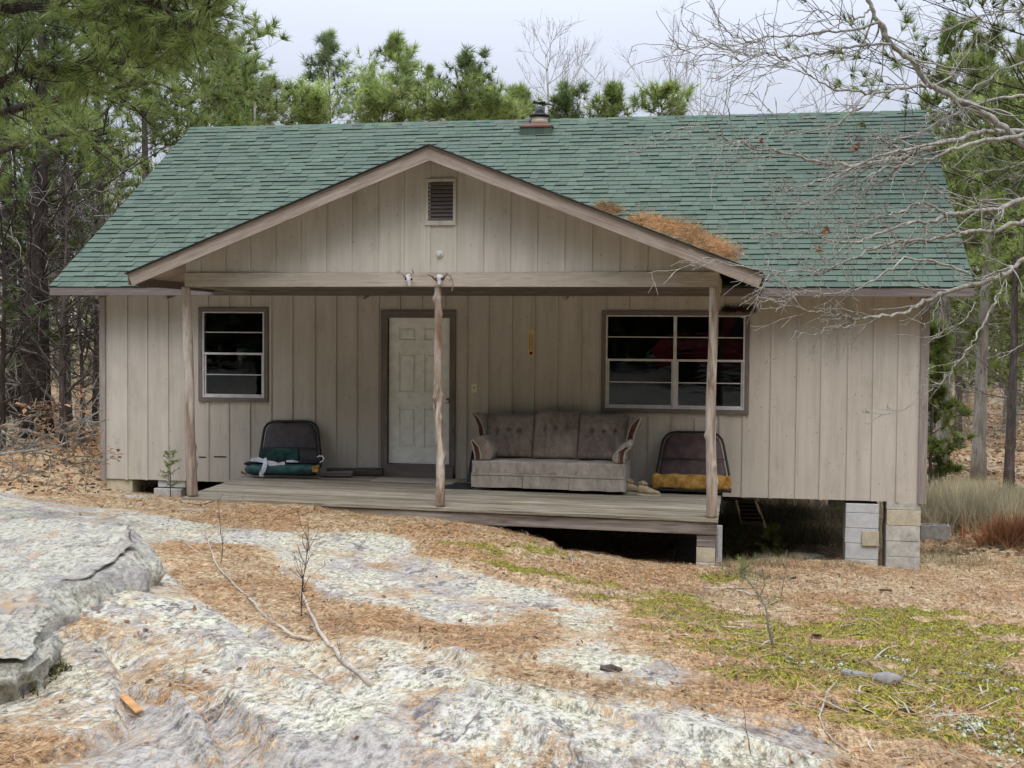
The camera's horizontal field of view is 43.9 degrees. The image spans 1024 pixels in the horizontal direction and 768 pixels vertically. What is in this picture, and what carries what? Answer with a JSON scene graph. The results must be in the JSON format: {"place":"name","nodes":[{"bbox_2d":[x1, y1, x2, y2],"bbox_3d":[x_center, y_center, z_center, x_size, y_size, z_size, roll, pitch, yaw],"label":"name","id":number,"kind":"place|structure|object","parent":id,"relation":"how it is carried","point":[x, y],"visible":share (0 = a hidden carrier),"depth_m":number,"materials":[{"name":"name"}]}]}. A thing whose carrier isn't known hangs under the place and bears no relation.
{"place":"outdoors","nodes":[
{"label":"outdoors","id":0,"kind":"place"},
{"bbox_2d":[0,290,1023,767],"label":"ground","id":1,"kind":"structure","parent":0,"point":[328,726],"depth_m":6.88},
{"bbox_2d":[0,612,63,703],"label":"boulder","id":2,"kind":"object","parent":1,"relation":"on","point":[31,646],"visible":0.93,"depth_m":5.69,"materials":[{"name":"stone"}]},
{"bbox_2d":[0,171,86,450],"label":"dead tree","id":3,"kind":"object","parent":1,"relation":"on","point":[3,365],"visible":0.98,"depth_m":20.49,"materials":[{"name":"brown wood"}]},
{"bbox_2d":[20,655,74,698],"bbox_3d":[-2.232,1.341,5.801,0.442,0.098,0.682,1,2,10],"label":"moss","id":4,"kind":"object","parent":1,"relation":"on","point":[54,671],"visible":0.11,"depth_m":5.88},
{"bbox_2d":[0,34,97,416],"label":"dead tree","id":5,"kind":"object","parent":1,"relation":"on","point":[19,375],"visible":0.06,"depth_m":25.90,"materials":[{"name":"plant"}]},
{"bbox_2d":[0,86,104,430],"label":"cedar tree","id":6,"kind":"object","parent":1,"relation":"on","point":[74,241],"visible":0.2,"depth_m":24.10,"materials":[{"name":"green wood"}]},
{"bbox_2d":[0,140,108,447],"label":"dead tree","id":7,"kind":"object","parent":1,"relation":"on","point":[63,349],"visible":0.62,"depth_m":21.49,"materials":[{"name":"brown wood"}]},
{"bbox_2d":[0,403,110,493],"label":"leaf litter","id":8,"kind":"object","parent":1,"relation":"on","point":[42,475],"visible":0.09,"depth_m":18.68,"materials":[{"name":"brown plant"}]},
{"bbox_2d":[0,12,118,370],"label":"pine tree","id":9,"kind":"object","parent":1,"relation":"on","point":[25,238],"visible":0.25,"depth_m":23.73,"materials":[{"name":"plant"}]},
{"bbox_2d":[0,385,123,492],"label":"fallen bough","id":10,"kind":"object","parent":1,"relation":"on","point":[27,449],"visible":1,"depth_m":11.29,"materials":[{"name":"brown wood"}]},
{"bbox_2d":[0,1,129,417],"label":"pine tree","id":11,"kind":"object","parent":1,"relation":"on","point":[5,213],"visible":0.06,"depth_m":26.84,"materials":[{"name":"green plant"}]},
{"bbox_2d":[0,135,145,447],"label":"underbrush","id":12,"kind":"object","parent":1,"relation":"on","point":[15,385],"visible":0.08,"depth_m":23.16,"materials":[{"name":"brown plant"}]},
{"bbox_2d":[45,180,107,441],"bbox_3d":[-7.435,-1.367,22.625,1.908,4.786,2.174,-1,3,-37],"label":"dead tree","id":13,"kind":"object","parent":1,"relation":"on","point":[82,370],"visible":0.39,"depth_m":22.48,"materials":[{"name":"brown wood"}]},
{"bbox_2d":[14,95,148,421],"bbox_3d":[-8.430,-2.604,25.697,2.480,6.807,3.649,-2,3,-43],"label":"dead tree","id":14,"kind":"object","parent":1,"relation":"on","point":[94,408],"visible":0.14,"depth_m":25.95,"materials":[{"name":"grey wood"}]},
{"bbox_2d":[0,518,165,630],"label":"boulder","id":15,"kind":"object","parent":1,"relation":"on","point":[84,563],"visible":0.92,"depth_m":7.50,"materials":[{"name":"stone"}]},
{"bbox_2d":[0,0,225,439],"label":"pine tree","id":16,"kind":"object","parent":1,"relation":"on","point":[40,241],"visible":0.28,"depth_m":22.22,"materials":[{"name":"green plant"}]},
{"bbox_2d":[11,0,241,406],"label":"tree","id":17,"kind":"object","parent":1,"relation":"on","point":[170,121],"visible":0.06,"depth_m":29.78,"materials":[{"name":"plant"}]},
{"bbox_2d":[119,693,142,713],"bbox_3d":[-1.664,1.393,5.538,0.035,0.013,0.270,-15,11,-31],"label":"bark strip","id":18,"kind":"object","parent":1,"relation":"on","point":[126,699],"visible":1,"depth_m":5.52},
{"bbox_2d":[0,0,263,193],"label":"pine tree","id":19,"kind":"object","parent":1,"relation":"on","point":[176,38],"visible":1,"depth_m":10.08,"materials":[{"name":"plant"}]},
{"bbox_2d":[27,12,276,238],"bbox_3d":[-7.457,-4.064,26.430,5.896,10.155,6.308,1,2,10],"label":"pine tree","id":20,"kind":"object","parent":1,"relation":"on","point":[144,171],"visible":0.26,"depth_m":26.77,"materials":[{"name":"green plant"}]},
{"bbox_2d":[158,445,182,495],"bbox_3d":[-4.535,1.190,16.882,0.352,0.743,0.325,0,2,-9],"label":"cedar seedling","id":21,"kind":"object","parent":1,"relation":"on","point":[171,464],"visible":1,"depth_m":16.88,"materials":[{"name":"green plant"}]},
{"bbox_2d":[100,0,312,141],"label":"pine tree","id":22,"kind":"object","parent":1,"relation":"on","point":[237,115],"visible":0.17,"depth_m":31.54,"materials":[{"name":"green plant"}]},
{"bbox_2d":[206,494,224,563],"bbox_3d":[-2.337,1.157,10.113,0.174,0.591,0.176,2,3,36],"label":"dead shoot","id":23,"kind":"object","parent":1,"relation":"on","point":[221,536],"visible":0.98,"depth_m":10.10,"materials":[{"name":"plant"}]},
{"bbox_2d":[157,33,276,133],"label":"pine tree","id":24,"kind":"object","parent":1,"relation":"on","point":[241,60],"visible":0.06,"depth_m":41.36,"materials":[{"name":"green plant"}]},
{"bbox_2d":[191,56,285,126],"bbox_3d":[-8.637,-4.949,40.108,2.947,10.484,3.704,1,2,10],"label":"pine tree","id":25,"kind":"object","parent":1,"relation":"on","point":[259,110],"visible":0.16,"depth_m":39.75,"materials":[{"name":"green plant"}]},
{"bbox_2d":[198,527,314,641],"bbox_3d":[-1.987,1.332,9.015,0.243,0.177,4.230,0,2,-22],"label":"fallen branch","id":26,"kind":"object","parent":1,"relation":"on","point":[290,634],"visible":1,"depth_m":7.71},
{"bbox_2d":[247,72,298,124],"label":"pine tree","id":27,"kind":"object","parent":1,"relation":"on","point":[269,77],"visible":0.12,"depth_m":49.85,"materials":[{"name":"green plant"}]},
{"bbox_2d":[289,509,325,615],"bbox_3d":[-1.275,1.117,7.814,0.291,0.717,0.283,1,2,10],"label":"dead shoot","id":28,"kind":"object","parent":1,"relation":"on","point":[307,549],"visible":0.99,"depth_m":7.85,"materials":[{"name":"plant"}]},
{"bbox_2d":[267,71,354,124],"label":"pine tree","id":29,"kind":"object","parent":1,"relation":"on","point":[318,106],"visible":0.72,"depth_m":37.50,"materials":[{"name":"green plant"}]},
{"bbox_2d":[292,592,376,686],"bbox_3d":[-1.074,1.376,7.354,0.254,0.224,2.798,0,2,-19],"label":"fallen branch","id":30,"kind":"object","parent":1,"relation":"on","point":[362,676],"visible":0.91,"depth_m":6.68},
{"bbox_2d":[287,27,392,123],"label":"pine tree","id":31,"kind":"object","parent":1,"relation":"on","point":[329,46],"visible":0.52,"depth_m":43.75,"materials":[{"name":"green plant"}]},
{"bbox_2d":[337,58,437,122],"bbox_3d":[-3.629,-4.491,37.940,3.253,10.600,3.532,-1,2,-30],"label":"pine tree","id":32,"kind":"object","parent":1,"relation":"on","point":[372,88],"visible":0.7,"depth_m":37.52,"materials":[{"name":"green plant"}]},
{"bbox_2d":[330,28,445,122],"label":"pine tree","id":33,"kind":"object","parent":1,"relation":"on","point":[394,46],"visible":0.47,"depth_m":41.88,"materials":[{"name":"green plant"}]},
{"bbox_2d":[0,494,849,767],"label":"pine straw","id":34,"kind":"object","parent":1,"relation":"on","point":[394,702],"visible":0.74,"depth_m":5.39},
{"bbox_2d":[410,61,444,121],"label":"pine tree","id":35,"kind":"object","parent":1,"relation":"on","point":[430,68],"visible":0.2,"depth_m":51.95,"materials":[{"name":"green plant"}]},
{"bbox_2d":[419,42,498,121],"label":"pine tree","id":36,"kind":"object","parent":1,"relation":"on","point":[467,62],"visible":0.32,"depth_m":45.95,"materials":[{"name":"green plant"}]},
{"bbox_2d":[410,68,509,121],"bbox_3d":[-1.498,-4.176,37.929,2.947,10.407,3.020,-1,3,-39],"label":"pine tree","id":37,"kind":"object","parent":1,"relation":"on","point":[454,109],"visible":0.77,"depth_m":37.55,"materials":[{"name":"green plant"}]},
{"bbox_2d":[465,81,536,119],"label":"pine tree","id":38,"kind":"object","parent":1,"relation":"on","point":[511,109],"visible":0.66,"depth_m":37.49,"materials":[{"name":"green plant"}]},
{"bbox_2d":[49,100,974,569],"bbox_3d":[0.198,-0.977,19.330,11.924,7.022,11.384,1,2,10],"label":"cabin","id":39,"kind":"object","parent":1,"relation":"on","point":[243,284],"visible":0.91,"depth_m":16.45,"materials":[{"name":"paint"}]},
{"bbox_2d":[198,308,268,401],"bbox_3d":[-3.768,-0.397,17.201,0.998,1.273,0.081,1,2,10],"label":"window","id":40,"kind":"structure","parent":39,"relation":"in","point":[202,354],"depth_m":17.19,"materials":[{"name":"white metal"}]},
{"bbox_2d":[244,448,323,476],"bbox_3d":[-2.960,1.027,16.547,1.117,0.356,0.338,1,2,10],"label":"rolled bundle","id":41,"kind":"object","parent":39,"relation":"on","point":[292,463],"visible":1,"depth_m":16.48,"materials":[{"name":"green fabric"}]},
{"bbox_2d":[260,420,321,468],"bbox_3d":[-2.926,0.831,16.889,0.890,0.692,0.296,1,2,10],"label":"seat back","id":42,"kind":"object","parent":39,"relation":"on","point":[300,435],"visible":0.64,"depth_m":16.91,"materials":[{"name":"black leather"}]},
{"bbox_2d":[319,471,353,476],"bbox_3d":[-2.303,1.176,16.656,0.435,0.050,0.120,-2,2,5],"label":"broken board","id":43,"kind":"object","parent":39,"relation":"on","point":[340,473],"visible":1,"depth_m":16.60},
{"bbox_2d":[327,468,382,474],"bbox_3d":[-2.084,1.157,16.839,0.762,0.085,0.070,-1,2,10],"label":"timber","id":44,"kind":"object","parent":39,"relation":"on","point":[368,471],"visible":0.8,"depth_m":16.79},
{"bbox_2d":[397,268,413,285],"bbox_3d":[-1.186,-1.187,14.122,0.192,0.196,0.134,0,2,0],"label":"deer skull","id":45,"kind":"object","parent":39,"relation":"attached to","point":[408,278],"visible":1,"depth_m":14.13},
{"bbox_2d":[370,477,459,483],"bbox_3d":[-1.248,1.250,16.426,1.070,0.013,0.500,1,2,10],"label":"plywood sheet","id":46,"kind":"object","parent":39,"relation":"on","point":[412,480],"visible":1,"depth_m":16.38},
{"bbox_2d":[389,318,449,463],"bbox_3d":[-1.220,0.083,16.753,0.847,1.948,0.135,1,2,10],"label":"door","id":47,"kind":"structure","parent":39,"relation":"in","point":[411,340],"depth_m":16.78,"materials":[{"name":"paint"}]},
{"bbox_2d":[428,272,453,291],"bbox_3d":[-0.778,-1.126,14.053,0.299,0.223,0.122,1,2,19],"label":"deer skull","id":48,"kind":"object","parent":39,"relation":"attached to","point":[439,278],"visible":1,"depth_m":14.07},
{"bbox_2d":[445,482,473,489],"bbox_3d":[-0.651,1.283,15.986,0.400,0.027,0.538,1,2,17],"label":"rubber mat","id":49,"kind":"object","parent":39,"relation":"on","point":[463,486],"visible":0.71,"depth_m":15.90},
{"bbox_2d":[466,451,473,481],"bbox_3d":[-0.523,1.044,16.117,0.072,0.345,0.562,0,2,2],"label":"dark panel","id":50,"kind":"object","parent":39,"relation":"attached to","point":[470,469],"visible":0.71,"depth_m":16.07,"materials":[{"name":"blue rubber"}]},
{"bbox_2d":[528,328,533,355],"bbox_3d":[0.248,-0.541,16.437,0.083,0.366,0.017,1,2,10],"label":"thermometer","id":51,"kind":"object","parent":39,"relation":"attached to","point":[530,341],"visible":1,"depth_m":16.44,"materials":[{"name":"yellow metal"}]},
{"bbox_2d":[471,410,642,492],"bbox_3d":[0.556,0.813,15.912,2.150,0.956,0.874,1,2,10],"label":"sofa","id":52,"kind":"object","parent":39,"relation":"on","point":[562,450],"visible":1,"depth_m":15.80,"materials":[{"name":"grey fabric"}]},
{"bbox_2d":[590,196,630,217],"bbox_3d":[1.323,-2.424,17.555,1.125,0.532,0.788,1,2,10],"label":"straw drift","id":53,"kind":"object","parent":39,"relation":"on","point":[609,208],"visible":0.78,"depth_m":17.54,"materials":[{"name":"brown plant"}]},
{"bbox_2d":[625,479,637,493],"bbox_3d":[1.511,1.256,15.553,0.290,0.177,0.107,2,2,30],"label":"boot","id":54,"kind":"object","parent":39,"relation":"on","point":[632,488],"visible":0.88,"depth_m":15.55,"materials":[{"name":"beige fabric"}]},
{"bbox_2d":[637,481,660,496],"bbox_3d":[1.668,1.268,15.406,0.290,0.177,0.107,1,2,19],"label":"boot","id":55,"kind":"object","parent":39,"relation":"on","point":[644,489],"visible":1,"depth_m":15.39,"materials":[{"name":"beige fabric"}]},
{"bbox_2d":[623,202,716,247],"bbox_3d":[2.047,-2.091,16.982,1.647,0.903,1.399,1,2,10],"label":"straw drift","id":56,"kind":"object","parent":39,"relation":"on","point":[658,222],"visible":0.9,"depth_m":16.94,"materials":[{"name":"brown plant"}]},
{"bbox_2d":[601,311,749,414],"bbox_3d":[2.069,-0.277,16.145,1.869,1.301,0.081,1,2,10],"label":"window","id":57,"kind":"structure","parent":39,"relation":"in","point":[674,407],"depth_m":16.13,"materials":[{"name":"white metal"}]},
{"bbox_2d":[651,431,730,513],"bbox_3d":[2.240,1.085,15.806,0.977,0.968,0.594,1,2,10],"label":"seat","id":58,"kind":"object","parent":39,"relation":"on","point":[683,464],"visible":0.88,"depth_m":15.86,"materials":[{"name":"brown fabric"}]},
{"bbox_2d":[686,221,752,261],"bbox_3d":[2.645,-1.758,16.377,1.084,0.828,1.010,2,3,43],"label":"straw drift","id":59,"kind":"object","parent":39,"relation":"on","point":[719,248],"visible":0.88,"depth_m":16.35,"materials":[{"name":"brown plant"}]},
{"bbox_2d":[719,303,758,314],"bbox_3d":[2.844,-0.934,15.928,0.569,0.216,0.189,1,2,10],"label":"nest","id":60,"kind":"object","parent":39,"relation":"on","point":[727,309],"visible":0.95,"depth_m":15.92,"materials":[{"name":"plant"}]},
{"bbox_2d":[0,490,1023,767],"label":"twig litter","id":61,"kind":"object","parent":1,"relation":"on","point":[638,640],"visible":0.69,"depth_m":7.50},
{"bbox_2d":[0,72,1023,412],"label":"distant woods","id":62,"kind":"object","parent":1,"relation":"on","point":[970,364],"visible":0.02,"depth_m":41.80,"materials":[{"name":"plant"}]},
{"bbox_2d":[0,491,1023,767],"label":"pine straw","id":63,"kind":"object","parent":1,"relation":"on","point":[646,637],"visible":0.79,"depth_m":7.26,"materials":[{"name":"plant"}]},
{"bbox_2d":[1,471,1023,767],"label":"leaf litter","id":64,"kind":"object","parent":1,"relation":"on","point":[611,629],"visible":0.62,"depth_m":7.98,"materials":[{"name":"brown plant"}]},
{"bbox_2d":[487,82,544,119],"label":"pine tree","id":65,"kind":"object","parent":1,"relation":"on","point":[521,91],"visible":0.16,"depth_m":39.81,"materials":[{"name":"green plant"}]},
{"bbox_2d":[48,80,1022,433],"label":"distant trunks","id":66,"kind":"object","parent":1,"relation":"on","point":[1004,414],"depth_m":46.81,"materials":[{"name":"grey plant"}]},
{"bbox_2d":[514,9,595,114],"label":"bare tree","id":67,"kind":"object","parent":1,"relation":"on","point":[542,76],"visible":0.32,"depth_m":48.15,"materials":[{"name":"grey plant"}]},
{"bbox_2d":[517,15,600,117],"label":"bare tree","id":68,"kind":"object","parent":1,"relation":"on","point":[536,89],"visible":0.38,"depth_m":50.01,"materials":[{"name":"grey plant"}]},
{"bbox_2d":[532,33,608,113],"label":"bare tree","id":69,"kind":"object","parent":1,"relation":"on","point":[578,72],"visible":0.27,"depth_m":51.98,"materials":[{"name":"grey plant"}]},
{"bbox_2d":[545,75,599,118],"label":"pine tree","id":70,"kind":"object","parent":1,"relation":"on","point":[563,100],"visible":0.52,"depth_m":41.88,"materials":[{"name":"green plant"}]},
{"bbox_2d":[566,37,629,117],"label":"bare tree","id":71,"kind":"object","parent":1,"relation":"on","point":[621,76],"visible":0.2,"depth_m":55.02,"materials":[{"name":"grey plant"}]},
{"bbox_2d":[600,664,622,671],"bbox_3d":[0.502,1.441,6.428,0.118,0.047,0.071,1,2,10],"label":"stone","id":72,"kind":"object","parent":1,"relation":"on","point":[610,667],"visible":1,"depth_m":6.41,"materials":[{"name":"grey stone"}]},
{"bbox_2d":[579,78,649,117],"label":"pine tree","id":73,"kind":"object","parent":1,"relation":"on","point":[613,95],"visible":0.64,"depth_m":43.78,"materials":[{"name":"green plant"}]},
{"bbox_2d":[626,76,701,116],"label":"pine tree","id":74,"kind":"object","parent":1,"relation":"on","point":[668,91],"visible":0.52,"depth_m":41.78,"materials":[{"name":"green plant"}]},
{"bbox_2d":[611,1,729,115],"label":"bare tree","id":75,"kind":"object","parent":1,"relation":"on","point":[686,70],"visible":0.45,"depth_m":50.05,"materials":[{"name":"grey plant"}]},
{"bbox_2d":[654,37,752,115],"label":"bare tree","id":76,"kind":"object","parent":1,"relation":"on","point":[697,80],"visible":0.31,"depth_m":52.36,"materials":[{"name":"grey plant"}]},
{"bbox_2d":[716,525,721,562],"bbox_3d":[2.349,1.814,14.396,0.068,0.423,0.047,1,2,10],"label":"post","id":77,"kind":"object","parent":1,"relation":"on","point":[719,543],"visible":0.8,"depth_m":14.38,"materials":[{"name":"metal"}]},
{"bbox_2d":[703,586,766,596],"bbox_3d":[2.073,1.916,11.741,0.694,0.057,0.076,2,3,44],"label":"stick","id":78,"kind":"object","parent":1,"relation":"on","point":[704,587],"visible":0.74,"depth_m":11.82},
{"bbox_2d":[458,531,1023,748],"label":"moss","id":79,"kind":"object","parent":1,"relation":"on","point":[915,660],"visible":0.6,"depth_m":7.45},
{"bbox_2d":[740,702,754,753],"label":"dead shoot","id":80,"kind":"object","parent":1,"relation":"on","point":[746,731],"visible":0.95,"depth_m":4.96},
{"bbox_2d":[735,499,766,527],"bbox_3d":[3.127,1.699,16.624,0.419,0.384,0.131,1,2,10],"label":"ladder","id":81,"kind":"object","parent":1,"relation":"on","point":[749,511],"visible":1,"depth_m":16.62,"materials":[{"name":"wood"}]},
{"bbox_2d":[720,549,784,647],"bbox_3d":[1.441,1.304,7.676,0.462,0.637,0.274,0,2,-15],"label":"pine sapling","id":82,"kind":"object","parent":1,"relation":"on","point":[741,566],"visible":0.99,"depth_m":7.64,"materials":[{"name":"plant"}]},
{"bbox_2d":[756,522,788,556],"bbox_3d":[3.448,2.088,16.778,0.440,0.550,0.376,1,2,24],"label":"cedar seedling","id":83,"kind":"object","parent":1,"relation":"on","point":[767,536],"visible":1,"depth_m":16.78,"materials":[{"name":"green plant"}]},
{"bbox_2d":[707,551,862,580],"bbox_3d":[2.780,1.960,13.666,1.339,0.478,2.733,2,3,34],"label":"grass tuft","id":84,"kind":"object","parent":1,"relation":"on","point":[765,563],"visible":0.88,"depth_m":14.08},
{"bbox_2d":[790,552,823,558],"bbox_3d":[3.870,2.286,16.663,0.438,0.138,0.230,1,2,10],"label":"flat stone","id":85,"kind":"object","parent":1,"relation":"on","point":[812,555],"visible":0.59,"depth_m":16.59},
{"bbox_2d":[610,0,1023,424],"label":"oak tree","id":86,"kind":"object","parent":1,"relation":"on","point":[1004,131],"visible":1,"depth_m":9.85,"materials":[{"name":"grey plant"}]},
{"bbox_2d":[788,40,875,112],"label":"bare tree","id":87,"kind":"object","parent":1,"relation":"on","point":[829,90],"visible":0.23,"depth_m":49.81,"materials":[{"name":"grey plant"}]},
{"bbox_2d":[818,683,847,751],"bbox_3d":[1.466,1.512,5.843,0.112,0.068,1.280,1,2,13],"label":"stick","id":88,"kind":"object","parent":1,"relation":"on","point":[821,710],"visible":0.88,"depth_m":5.71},
{"bbox_2d":[842,669,868,677],"bbox_3d":[1.820,1.551,6.728,0.144,0.070,0.082,0,2,-1],"label":"stone","id":89,"kind":"object","parent":1,"relation":"on","point":[853,673],"visible":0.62,"depth_m":6.70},
{"bbox_2d":[718,472,1022,555],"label":"dry grass","id":90,"kind":"structure","parent":1,"relation":"on","point":[784,512],"depth_m":20.14,"materials":[{"name":"plant"}]},
{"bbox_2d":[870,672,902,685],"bbox_3d":[1.962,1.541,6.643,0.165,0.072,0.116,1,2,10],"label":"stone","id":91,"kind":"object","parent":1,"relation":"on","point":[887,677],"visible":0.94,"depth_m":6.61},
{"bbox_2d":[874,646,900,659],"bbox_3d":[2.414,1.728,8.176,0.025,0.099,0.811,2,2,28],"label":"stick","id":92,"kind":"object","parent":1,"relation":"on","point":[880,653],"visible":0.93,"depth_m":8.07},
{"bbox_2d":[771,655,1023,767],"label":"reindeer lichen","id":93,"kind":"object","parent":1,"relation":"on","point":[975,726],"visible":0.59,"depth_m":5.72},
{"bbox_2d":[781,0,1023,235],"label":"pine tree","id":94,"kind":"object","parent":1,"relation":"on","point":[971,83],"visible":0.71,"depth_m":17.07,"materials":[{"name":"plant"}]},
{"bbox_2d":[898,708,915,715],"bbox_3d":[1.861,1.562,5.992,0.088,0.055,0.063,1,2,10],"label":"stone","id":95,"kind":"object","parent":1,"relation":"on","point":[910,710],"visible":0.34,"depth_m":5.98,"materials":[{"name":"grey stone"}]},
{"bbox_2d":[920,523,950,539],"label":"concrete block","id":96,"kind":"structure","parent":1,"relation":"on","point":[936,531],"depth_m":17.47,"materials":[{"name":"concrete"}]},
{"bbox_2d":[879,472,1023,535],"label":"dry grass","id":97,"kind":"structure","parent":1,"relation":"on","point":[942,506],"depth_m":20.66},
{"bbox_2d":[880,508,1023,577],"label":"dry grass","id":98,"kind":"structure","parent":1,"relation":"on","point":[954,552],"depth_m":17.13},
{"bbox_2d":[927,317,980,490],"bbox_3d":[8.059,0.542,24.503,1.891,3.774,1.875,1,2,10],"label":"pine tree","id":99,"kind":"object","parent":1,"relation":"on","point":[940,345],"visible":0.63,"depth_m":24.42,"materials":[{"name":"green plant"}]},
{"bbox_2d":[914,19,1023,479],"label":"pine tree","id":100,"kind":"object","parent":1,"relation":"on","point":[978,463],"visible":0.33,"depth_m":27.90,"materials":[{"name":"green plant"}]},
{"bbox_2d":[917,12,1023,471],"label":"pine tree","id":101,"kind":"object","parent":1,"relation":"on","point":[950,43],"visible":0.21,"depth_m":29.67,"materials":[{"name":"green plant"}]},
{"bbox_2d":[922,402,1023,555],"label":"leaf litter","id":102,"kind":"object","parent":1,"relation":"on","point":[1019,551],"visible":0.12,"depth_m":33.08,"materials":[{"name":"brown plant"}]},
{"bbox_2d":[928,364,1023,466],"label":"brushwood","id":103,"kind":"object","parent":1,"relation":"on","point":[987,418],"visible":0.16,"depth_m":34.48,"materials":[{"name":"grey plant"}]},
{"bbox_2d":[929,158,1023,446],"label":"pine tree","id":104,"kind":"object","parent":1,"relation":"on","point":[959,391],"visible":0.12,"depth_m":37.93,"materials":[{"name":"green plant"}]},
{"bbox_2d":[935,62,1023,489],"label":"pine tree","id":105,"kind":"object","parent":1,"relation":"on","point":[1015,338],"visible":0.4,"depth_m":24.95,"materials":[{"name":"green plant"}]},
{"bbox_2d":[939,123,1023,448],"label":"pine tree","id":106,"kind":"object","parent":1,"relation":"on","point":[1005,326],"visible":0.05,"depth_m":37.92,"materials":[{"name":"green plant"}]},
{"bbox_2d":[950,39,1023,407],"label":"pine tree","id":107,"kind":"object","parent":1,"relation":"on","point":[1002,313],"visible":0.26,"depth_m":29.21,"materials":[{"name":"green plant"}]},
{"bbox_2d":[952,503,1023,550],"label":"dry shrub","id":108,"kind":"object","parent":1,"relation":"on","point":[1010,530],"visible":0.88,"depth_m":18.43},
{"bbox_2d":[0,0,1023,287],"label":"sky","id":109,"kind":"structure","parent":0,"point":[441,27],"materials":[{"name":"white"}]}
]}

